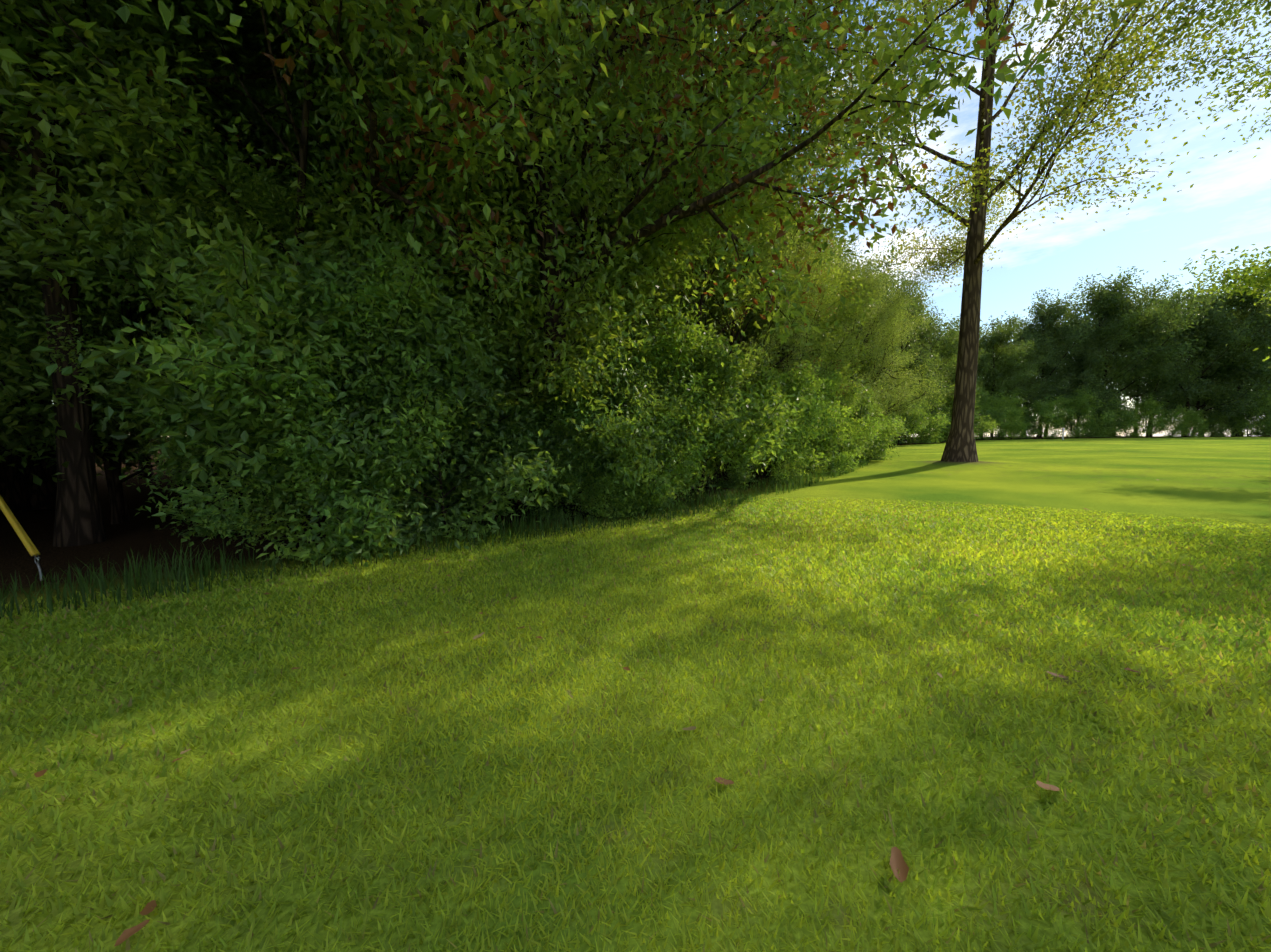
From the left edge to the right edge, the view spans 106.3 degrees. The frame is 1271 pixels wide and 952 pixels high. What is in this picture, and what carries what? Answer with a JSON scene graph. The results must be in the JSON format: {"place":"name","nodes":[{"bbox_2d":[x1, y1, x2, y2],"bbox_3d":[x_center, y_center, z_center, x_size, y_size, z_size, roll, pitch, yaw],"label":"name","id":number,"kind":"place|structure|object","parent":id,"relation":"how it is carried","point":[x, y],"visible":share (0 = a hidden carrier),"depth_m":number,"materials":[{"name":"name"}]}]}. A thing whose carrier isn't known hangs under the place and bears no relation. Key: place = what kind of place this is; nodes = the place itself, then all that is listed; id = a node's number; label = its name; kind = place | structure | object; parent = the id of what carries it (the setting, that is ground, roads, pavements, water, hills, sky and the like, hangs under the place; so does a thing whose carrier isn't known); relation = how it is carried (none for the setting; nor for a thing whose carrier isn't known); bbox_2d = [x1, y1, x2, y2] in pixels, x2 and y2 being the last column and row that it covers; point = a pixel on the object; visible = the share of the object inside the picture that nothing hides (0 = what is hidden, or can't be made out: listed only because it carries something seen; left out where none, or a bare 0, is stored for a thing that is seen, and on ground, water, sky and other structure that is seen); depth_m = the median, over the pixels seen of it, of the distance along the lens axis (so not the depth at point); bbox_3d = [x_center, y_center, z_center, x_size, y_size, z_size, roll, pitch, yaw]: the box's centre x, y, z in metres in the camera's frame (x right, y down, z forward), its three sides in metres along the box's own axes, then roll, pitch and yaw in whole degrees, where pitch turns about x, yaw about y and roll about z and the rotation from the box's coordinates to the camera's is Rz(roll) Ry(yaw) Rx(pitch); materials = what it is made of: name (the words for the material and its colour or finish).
{"place":"outdoors","nodes":[
{"label":"outdoors","id":0,"kind":"place"},
{"bbox_2d":[0,436,1270,951],"bbox_3d":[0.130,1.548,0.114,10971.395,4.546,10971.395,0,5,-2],"label":"terrain","id":1,"kind":"structure","parent":0,"point":[1220,478],"depth_m":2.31,"materials":[{"name":"green plant"}]},
{"bbox_2d":[0,495,41,580],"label":"guy wire guard","id":2,"kind":"object","parent":1,"relation":"on","point":[27,542],"visible":0.96,"depth_m":5.44,"materials":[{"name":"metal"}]},
{"bbox_2d":[0,453,868,622],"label":"edge weeds","id":3,"kind":"object","parent":1,"relation":"on","point":[151,578],"visible":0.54,"depth_m":5.60,"materials":[{"name":"green plant"}]},
{"bbox_2d":[20,463,1245,946],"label":"fallen leaves","id":4,"kind":"object","parent":1,"relation":"on","point":[898,863],"visible":0.98,"depth_m":1.62,"materials":[{"name":"brown plant"}]},
{"bbox_2d":[0,0,1270,566],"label":"woodland trees","id":5,"kind":"object","parent":1,"relation":"on","point":[442,264],"visible":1,"depth_m":7.55,"materials":[{"name":"green plant"}]},
{"bbox_2d":[714,0,1263,461],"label":"tree","id":6,"kind":"object","parent":1,"relation":"on","point":[960,444],"visible":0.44,"depth_m":15.21,"materials":[{"name":"green plant"}]},
{"bbox_2d":[52,0,1270,436],"label":"sky","id":7,"kind":"structure","parent":0,"point":[1227,206],"materials":[{"name":"blue"}]}
]}

